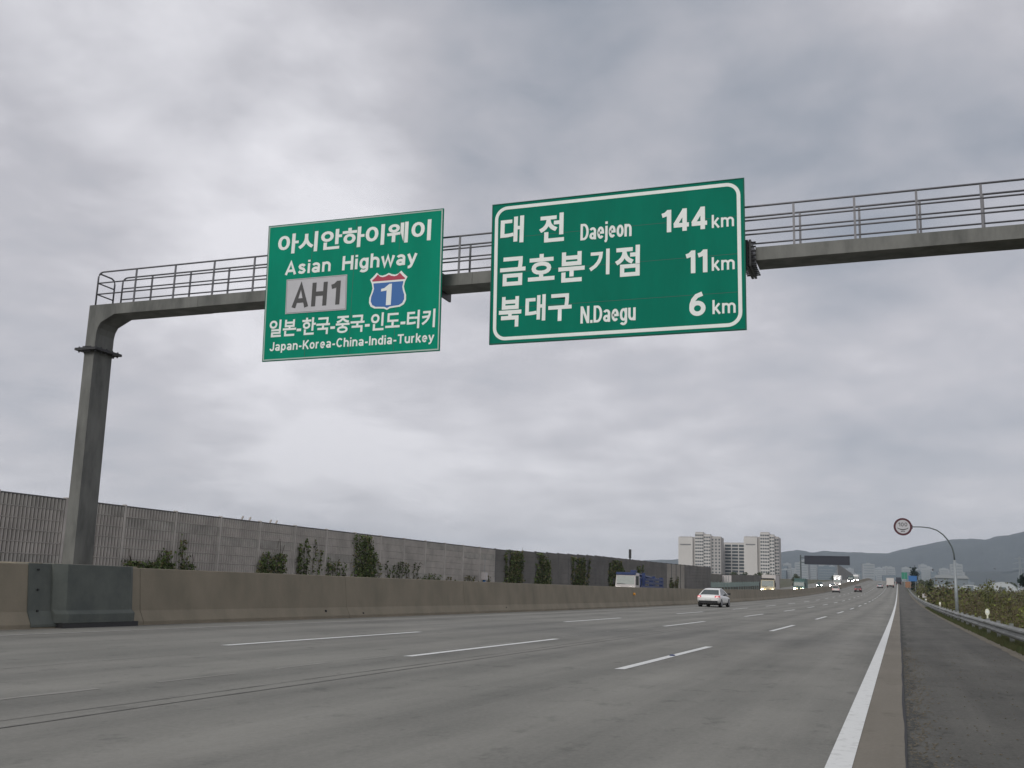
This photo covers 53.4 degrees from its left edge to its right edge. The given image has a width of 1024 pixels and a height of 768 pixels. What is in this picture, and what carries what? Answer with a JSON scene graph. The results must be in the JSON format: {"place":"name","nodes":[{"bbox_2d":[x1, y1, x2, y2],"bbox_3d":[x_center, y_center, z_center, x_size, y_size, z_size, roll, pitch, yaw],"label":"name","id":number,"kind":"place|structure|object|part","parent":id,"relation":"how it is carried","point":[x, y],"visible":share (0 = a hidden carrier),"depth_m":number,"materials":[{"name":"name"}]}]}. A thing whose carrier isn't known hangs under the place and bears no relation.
{"place":"outdoors","nodes":[
{"label":"outdoors","id":0,"kind":"place"},
{"bbox_2d":[0,580,907,767],"bbox_3d":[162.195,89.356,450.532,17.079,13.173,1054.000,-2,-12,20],"label":"motorway road","id":1,"kind":"structure","parent":0,"point":[790,682],"depth_m":11.71,"materials":[{"name":"grey asphalt"}]},
{"bbox_2d":[6,593,819,629],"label":"gutter grit","id":2,"kind":"object","parent":1,"relation":"on","point":[328,618],"visible":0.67,"depth_m":30.84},
{"bbox_2d":[0,562,873,629],"bbox_3d":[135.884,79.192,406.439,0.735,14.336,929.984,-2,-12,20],"label":"median barrier","id":3,"kind":"object","parent":1,"relation":"on","point":[167,596],"visible":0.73,"depth_m":32.78,"materials":[{"name":"concrete"}]},
{"bbox_2d":[27,563,137,627],"bbox_3d":[-9.692,4.753,22.852,0.815,1.362,3.080,-2,-12,20],"label":"footing cover","id":4,"kind":"object","parent":3,"relation":"attached to","point":[71,596],"visible":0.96,"depth_m":22.41,"materials":[{"name":"metal"}]},
{"bbox_2d":[481,569,487,581],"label":"roadside box","id":5,"kind":"object","parent":3,"relation":"on","point":[484,576],"visible":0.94,"depth_m":85.05,"materials":[{"name":"grey metal"}]},
{"bbox_2d":[697,588,730,606],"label":"passenger car","id":6,"kind":"object","parent":1,"relation":"on","point":[719,597],"visible":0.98,"depth_m":79.58,"materials":[{"name":"white metal"}]},
{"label":"windows","id":7,"kind":"part","parent":6,"relation":"part of","materials":[{"name":"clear glass"}]},
{"bbox_2d":[832,585,840,592],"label":"passenger car","id":8,"kind":"object","parent":1,"relation":"on","point":[836,588],"visible":0.97,"depth_m":251.34,"materials":[{"name":"white metal"}]},
{"bbox_2d":[854,585,862,591],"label":"passenger car","id":9,"kind":"object","parent":1,"relation":"on","point":[857,588],"visible":0.97,"depth_m":265.39,"materials":[{"name":"red metal"}]},
{"bbox_2d":[852,584,905,767],"bbox_3d":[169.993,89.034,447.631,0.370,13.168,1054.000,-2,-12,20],"label":"concrete edge","id":10,"kind":"object","parent":1,"relation":"on","point":[881,744],"visible":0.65,"depth_m":10.29,"materials":[{"name":"grey concrete"}]},
{"bbox_2d":[886,578,894,587],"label":"truck","id":11,"kind":"object","parent":1,"relation":"on","point":[890,582],"visible":1,"depth_m":355.20,"materials":[{"name":"white metal"}]},
{"bbox_2d":[896,577,901,584],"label":"truck","id":12,"kind":"object","parent":1,"relation":"on","point":[898,580],"visible":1,"depth_m":435.75,"materials":[{"name":"black"}]},
{"bbox_2d":[0,0,1023,560],"label":"sky","id":13,"kind":"structure","parent":0,"point":[855,399],"materials":[{"name":"grey"}]},
{"bbox_2d":[642,532,1023,575],"bbox_3d":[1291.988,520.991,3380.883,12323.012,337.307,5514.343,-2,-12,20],"label":"mountains","id":14,"kind":"structure","parent":0,"point":[999,553],"depth_m":4210.92,"materials":[{"name":"grey"}]},
{"bbox_2d":[780,579,1020,727],"bbox_3d":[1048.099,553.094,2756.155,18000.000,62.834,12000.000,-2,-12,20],"label":"ground","id":15,"kind":"structure","parent":0,"point":[786,582],"depth_m":467.12,"materials":[{"name":"soil"}]},
{"bbox_2d":[0,561,136,567],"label":"concrete pedestal","id":16,"kind":"object","parent":15,"relation":"on","point":[41,563],"visible":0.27,"depth_m":22.12,"materials":[{"name":"grey concrete"}]},
{"bbox_2d":[62,178,1023,564],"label":"sign gantry","id":17,"kind":"object","parent":16,"relation":"on","point":[104,324],"visible":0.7,"depth_m":23.40,"materials":[{"name":"metal"}]},
{"bbox_2d":[262,208,443,361],"bbox_3d":[-3.452,-2.090,22.249,4.420,3.170,0.410,-2,-12,20],"label":"direction sign","id":18,"kind":"object","parent":17,"relation":"attached to","point":[358,286],"visible":1,"depth_m":22.03,"materials":[{"name":"teal metal"}]},
{"bbox_2d":[489,178,746,344],"bbox_3d":[2.036,-2.333,20.213,5.183,3.011,0.407,-2,-12,20],"label":"direction sign","id":19,"kind":"object","parent":17,"relation":"attached to","point":[664,260],"visible":1,"depth_m":19.97,"materials":[{"name":"teal metal"}]},
{"bbox_2d":[0,489,710,588],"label":"noise wall","id":20,"kind":"structure","parent":15,"relation":"on","point":[32,527],"depth_m":55.18,"materials":[{"name":"grey concrete"}]},
{"bbox_2d":[121,554,195,569],"bbox_3d":[-16.749,9.438,48.592,0.434,2.921,6.414,-2,-12,20],"label":"climbing vine","id":21,"kind":"object","parent":20,"relation":"attached to","point":[152,565],"visible":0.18,"depth_m":48.17,"materials":[{"name":"green plant"}]},
{"bbox_2d":[156,534,190,569],"bbox_3d":[-16.484,9.136,49.297,0.366,3.780,3.390,-2,-12,20],"label":"climbing vine","id":22,"kind":"object","parent":20,"relation":"attached to","point":[163,560],"visible":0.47,"depth_m":49.66,"materials":[{"name":"green plant"}]},
{"bbox_2d":[256,542,287,573],"bbox_3d":[-13.445,10.721,57.232,0.445,4.051,3.875,-2,-12,20],"label":"climbing vine","id":23,"kind":"object","parent":20,"relation":"attached to","point":[263,565],"visible":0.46,"depth_m":57.35,"materials":[{"name":"green plant"}]},
{"bbox_2d":[295,538,323,574],"bbox_3d":[-12.200,11.098,60.677,0.435,3.734,3.403,-2,-12,20],"label":"climbing vine","id":24,"kind":"object","parent":20,"relation":"attached to","point":[300,566],"visible":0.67,"depth_m":60.58,"materials":[{"name":"green plant"}]},
{"bbox_2d":[325,557,346,575],"bbox_3d":[-11.002,12.453,63.649,0.379,3.167,3.364,-2,-12,20],"label":"climbing vine","id":25,"kind":"object","parent":20,"relation":"attached to","point":[334,569],"visible":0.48,"depth_m":63.57,"materials":[{"name":"green plant"}]},
{"bbox_2d":[350,534,382,577],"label":"climbing vine","id":26,"kind":"object","parent":20,"relation":"attached to","point":[369,561],"visible":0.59,"depth_m":67.31,"materials":[{"name":"green plant"}]},
{"bbox_2d":[378,561,421,578],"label":"climbing vine","id":27,"kind":"object","parent":20,"relation":"attached to","point":[399,569],"visible":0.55,"depth_m":71.91,"materials":[{"name":"green plant"}]},
{"bbox_2d":[420,573,441,579],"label":"climbing vine","id":28,"kind":"object","parent":20,"relation":"attached to","point":[429,576],"visible":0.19,"depth_m":76.62,"materials":[{"name":"green plant"}]},
{"bbox_2d":[446,575,490,581],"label":"climbing vine","id":29,"kind":"object","parent":20,"relation":"attached to","point":[467,579],"visible":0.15,"depth_m":83.60,"materials":[{"name":"green plant"}]},
{"bbox_2d":[503,548,525,582],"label":"climbing vine","id":30,"kind":"object","parent":20,"relation":"attached to","point":[514,569],"visible":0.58,"depth_m":93.54,"materials":[{"name":"green plant"}]},
{"bbox_2d":[534,553,551,583],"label":"climbing vine","id":31,"kind":"object","parent":20,"relation":"attached to","point":[544,572],"visible":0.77,"depth_m":100.94,"materials":[{"name":"green plant"}]},
{"bbox_2d":[570,556,591,585],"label":"climbing vine","id":32,"kind":"object","parent":20,"relation":"attached to","point":[578,572],"visible":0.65,"depth_m":112.72,"materials":[{"name":"green plant"}]},
{"bbox_2d":[607,559,624,586],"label":"climbing vine","id":33,"kind":"object","parent":20,"relation":"attached to","point":[616,566],"visible":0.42,"depth_m":126.15,"materials":[{"name":"green plant"}]},
{"bbox_2d":[637,565,643,573],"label":"climbing vine","id":34,"kind":"object","parent":20,"relation":"attached to","point":[639,570],"visible":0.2,"depth_m":138.70,"materials":[{"name":"green plant"}]},
{"bbox_2d":[669,576,678,587],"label":"climbing vine","id":35,"kind":"object","parent":20,"relation":"attached to","point":[673,586],"visible":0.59,"depth_m":158.92,"materials":[{"name":"green plant"}]},
{"bbox_2d":[678,532,723,573],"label":"apartment block","id":36,"kind":"structure","parent":15,"relation":"on","point":[702,549],"depth_m":827.83,"materials":[{"name":"grey concrete"}]},
{"bbox_2d":[722,575,730,581],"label":"white board","id":37,"kind":"object","parent":15,"relation":"on","point":[726,578],"visible":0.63,"depth_m":223.84,"materials":[{"name":"paint"}]},
{"bbox_2d":[724,542,743,574],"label":"apartment block","id":38,"kind":"structure","parent":15,"relation":"on","point":[734,557],"depth_m":843.77,"materials":[{"name":"grey concrete"}]},
{"bbox_2d":[711,581,760,589],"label":"roadside fence","id":39,"kind":"object","parent":15,"relation":"on","point":[731,584],"visible":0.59,"depth_m":226.40,"materials":[{"name":"grey metal"}]},
{"bbox_2d":[711,574,779,589],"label":"noise wall","id":40,"kind":"structure","parent":15,"relation":"on","point":[735,578],"depth_m":250.39,"materials":[{"name":"grey concrete"}]},
{"bbox_2d":[744,532,781,578],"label":"apartment block","id":41,"kind":"structure","parent":15,"relation":"on","point":[762,552],"depth_m":811.04,"materials":[{"name":"grey concrete"}]},
{"bbox_2d":[781,570,786,578],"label":"tower block","id":42,"kind":"structure","parent":15,"relation":"on","point":[784,574],"depth_m":2015.33,"materials":[{"name":"grey concrete"}]},
{"bbox_2d":[781,568,791,578],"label":"tower block","id":43,"kind":"structure","parent":15,"relation":"on","point":[789,573],"depth_m":2025.76,"materials":[{"name":"grey concrete"}]},
{"bbox_2d":[783,563,790,568],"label":"tower block","id":44,"kind":"structure","parent":15,"relation":"on","point":[788,565],"depth_m":2244.11,"materials":[{"name":"grey concrete"}]},
{"bbox_2d":[795,562,799,575],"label":"tower block","id":45,"kind":"structure","parent":15,"relation":"on","point":[797,568],"depth_m":2068.95,"materials":[{"name":"grey concrete"}]},
{"bbox_2d":[801,559,810,579],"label":"tower block","id":46,"kind":"structure","parent":15,"relation":"on","point":[805,568],"depth_m":2000.43,"materials":[{"name":"grey concrete"}]},
{"bbox_2d":[810,564,816,579],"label":"tower block","id":47,"kind":"structure","parent":15,"relation":"on","point":[813,574],"depth_m":2249.98,"materials":[{"name":"grey concrete"}]},
{"bbox_2d":[780,580,847,588],"bbox_3d":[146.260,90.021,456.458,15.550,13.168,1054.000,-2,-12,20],"label":"opposite carriageway","id":48,"kind":"structure","parent":15,"relation":"on","point":[814,585],"depth_m":375.40,"materials":[{"name":"grey asphalt"}]},
{"bbox_2d":[613,570,663,587],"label":"truck","id":49,"kind":"object","parent":48,"relation":"on","point":[632,578],"visible":0.56,"depth_m":106.26,"materials":[{"name":"blue"}]},
{"bbox_2d":[759,575,779,589],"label":"truck","id":50,"kind":"object","parent":48,"relation":"on","point":[770,582],"visible":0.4,"depth_m":182.62,"materials":[{"name":"beige metal"}]},
{"bbox_2d":[792,578,807,588],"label":"truck","id":51,"kind":"object","parent":48,"relation":"on","point":[800,583],"visible":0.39,"depth_m":228.18,"materials":[{"name":"teal metal"}]},
{"bbox_2d":[833,575,841,584],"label":"truck","id":52,"kind":"object","parent":48,"relation":"on","point":[837,579],"visible":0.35,"depth_m":347.68,"materials":[{"name":"white metal"}]},
{"bbox_2d":[847,576,853,581],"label":"truck","id":53,"kind":"object","parent":48,"relation":"on","point":[850,578],"visible":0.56,"depth_m":467.34,"materials":[{"name":"white metal"}]},
{"bbox_2d":[800,555,849,577],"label":"message board","id":54,"kind":"object","parent":15,"relation":"on","point":[828,560],"visible":0.93,"depth_m":283.56,"materials":[{"name":"black metal"}]},
{"bbox_2d":[818,565,834,579],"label":"tower block","id":55,"kind":"structure","parent":15,"relation":"on","point":[826,572],"depth_m":2103.52,"materials":[{"name":"grey concrete"}]},
{"bbox_2d":[837,565,852,579],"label":"noise wall","id":56,"kind":"structure","parent":15,"relation":"on","point":[844,573],"depth_m":712.19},
{"bbox_2d":[862,563,874,580],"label":"tower block","id":57,"kind":"structure","parent":15,"relation":"on","point":[868,570],"depth_m":2007.48,"materials":[{"name":"grey concrete"}]},
{"bbox_2d":[876,570,886,580],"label":"tower block","id":58,"kind":"structure","parent":15,"relation":"on","point":[879,573],"depth_m":2163.07,"materials":[{"name":"grey concrete"}]},
{"bbox_2d":[886,566,894,574],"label":"tower block","id":59,"kind":"structure","parent":15,"relation":"on","point":[890,570],"depth_m":2156.60,"materials":[{"name":"grey concrete"}]},
{"bbox_2d":[882,575,901,580],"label":"tower block","id":60,"kind":"structure","parent":15,"relation":"on","point":[884,577],"depth_m":1942.90,"materials":[{"name":"grey concrete"}]},
{"bbox_2d":[901,572,906,582],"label":"direction sign","id":61,"kind":"object","parent":15,"relation":"on","point":[904,575],"visible":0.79,"depth_m":385.94,"materials":[{"name":"metal"}]},
{"bbox_2d":[902,567,910,581],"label":"tower block","id":62,"kind":"structure","parent":15,"relation":"on","point":[905,569],"depth_m":1998.42,"materials":[{"name":"grey concrete"}]},
{"bbox_2d":[905,582,911,588],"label":"warning board","id":63,"kind":"object","parent":15,"relation":"on","point":[907,584],"visible":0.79,"depth_m":316.16,"materials":[{"name":"paint"}]},
{"bbox_2d":[908,576,916,590],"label":"direction sign","id":64,"kind":"object","parent":15,"relation":"on","point":[912,578],"visible":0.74,"depth_m":302.17,"materials":[{"name":"metal"}]},
{"bbox_2d":[906,571,921,583],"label":"tower block","id":65,"kind":"structure","parent":15,"relation":"on","point":[919,576],"depth_m":1985.34,"materials":[{"name":"grey concrete"}]},
{"bbox_2d":[909,565,919,591],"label":"conifer tree","id":66,"kind":"object","parent":15,"relation":"on","point":[914,573],"visible":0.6,"depth_m":315.58,"materials":[{"name":"green plant"}]},
{"bbox_2d":[918,564,926,570],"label":"tower block","id":67,"kind":"structure","parent":15,"relation":"on","point":[922,566],"depth_m":2355.05,"materials":[{"name":"grey concrete"}]},
{"bbox_2d":[921,568,930,582],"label":"tower block","id":68,"kind":"structure","parent":15,"relation":"on","point":[926,573],"depth_m":1946.13,"materials":[{"name":"grey concrete"}]},
{"bbox_2d":[894,518,958,611],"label":"speed sign","id":69,"kind":"object","parent":15,"relation":"on","point":[903,526],"visible":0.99,"depth_m":69.87,"materials":[{"name":"metal"}]},
{"bbox_2d":[921,580,935,595],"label":"roadside tree","id":70,"kind":"object","parent":15,"relation":"on","point":[925,584],"visible":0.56,"depth_m":213.71,"materials":[{"name":"green plant"}]},
{"bbox_2d":[931,571,937,582],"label":"tower block","id":71,"kind":"structure","parent":15,"relation":"on","point":[933,574],"depth_m":2196.80,"materials":[{"name":"grey concrete"}]},
{"bbox_2d":[939,568,948,574],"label":"tower block","id":72,"kind":"structure","parent":15,"relation":"on","point":[943,571],"depth_m":1907.77,"materials":[{"name":"grey concrete"}]},
{"bbox_2d":[938,587,953,600],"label":"roadside tree","id":73,"kind":"object","parent":15,"relation":"on","point":[946,589],"visible":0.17,"depth_m":155.11,"materials":[{"name":"green plant"}]},
{"bbox_2d":[934,575,968,584],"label":"farm shed","id":74,"kind":"structure","parent":15,"relation":"on","point":[961,579],"depth_m":814.25,"materials":[{"name":"grey metal"}]},
{"bbox_2d":[949,563,962,574],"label":"tower block","id":75,"kind":"structure","parent":15,"relation":"on","point":[959,568],"depth_m":1965.11,"materials":[{"name":"grey concrete"}]},
{"bbox_2d":[899,581,1023,767],"bbox_3d":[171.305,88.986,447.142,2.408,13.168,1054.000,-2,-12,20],"label":"paved shoulder","id":76,"kind":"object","parent":15,"relation":"on","point":[925,629],"visible":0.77,"depth_m":13.31},
{"bbox_2d":[900,607,933,767],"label":"crumbled edge","id":77,"kind":"object","parent":76,"relation":"on","point":[912,726],"visible":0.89,"depth_m":10.19,"materials":[{"name":"grey asphalt"}]},
{"bbox_2d":[903,647,1023,767],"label":"loose gravel","id":78,"kind":"structure","parent":76,"relation":"on","point":[908,711],"depth_m":11.10,"materials":[{"name":"grey gravel"}]},
{"bbox_2d":[907,588,1023,641],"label":"guardrail","id":79,"kind":"object","parent":15,"relation":"on","point":[1011,631],"visible":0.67,"depth_m":35.54,"materials":[{"name":"metal"}]},
{"bbox_2d":[909,593,1023,660],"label":"gravel verge","id":80,"kind":"structure","parent":15,"relation":"on","point":[1012,653],"depth_m":33.45,"materials":[{"name":"grey gravel"}]},
{"bbox_2d":[913,568,1023,618],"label":"distant scrub","id":81,"kind":"object","parent":15,"relation":"on","point":[934,598],"visible":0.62,"depth_m":156.50,"materials":[{"name":"green plant"}]},
{"bbox_2d":[958,584,980,590],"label":"greenhouse","id":82,"kind":"object","parent":15,"relation":"on","point":[972,586],"visible":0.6,"depth_m":395.34,"materials":[{"name":"grey plastic"}]},
{"bbox_2d":[942,587,1023,628],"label":"roadside scrub","id":83,"kind":"object","parent":15,"relation":"on","point":[1010,620],"visible":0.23,"depth_m":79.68,"materials":[{"name":"green plant"}]},
{"bbox_2d":[979,578,996,611],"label":"sapling tree","id":84,"kind":"object","parent":15,"relation":"on","point":[987,588],"visible":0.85,"depth_m":98.15,"materials":[{"name":"green plant"}]},
{"bbox_2d":[982,581,1017,591],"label":"greenhouse","id":85,"kind":"object","parent":15,"relation":"on","point":[1003,584],"visible":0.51,"depth_m":382.65,"materials":[{"name":"grey plastic"}]},
{"bbox_2d":[1013,558,1023,586],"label":"power pylon","id":86,"kind":"object","parent":15,"relation":"on","point":[1019,568],"visible":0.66,"depth_m":1331.46,"materials":[{"name":"metal"}]},
{"bbox_2d":[1016,605,1023,621],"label":"yellow bush","id":87,"kind":"object","parent":15,"relation":"on","point":[1021,615],"visible":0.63,"depth_m":51.21,"materials":[{"name":"plant"}]},
{"bbox_2d":[1017,573,1023,586],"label":"slender tree","id":88,"kind":"object","parent":15,"relation":"on","point":[1021,580],"visible":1,"depth_m":88.44,"materials":[{"name":"green plant"}]},
{"bbox_2d":[925,607,1023,654],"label":"verge grass","id":89,"kind":"structure","parent":0,"point":[1017,646],"depth_m":33.78,"materials":[{"name":"green plant"}]},
{"bbox_2d":[964,569,1023,586],"bbox_3d":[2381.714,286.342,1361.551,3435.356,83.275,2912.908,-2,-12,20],"label":"foothills","id":90,"kind":"structure","parent":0,"point":[977,577],"depth_m":2653.35,"materials":[{"name":"grey"}]}
]}

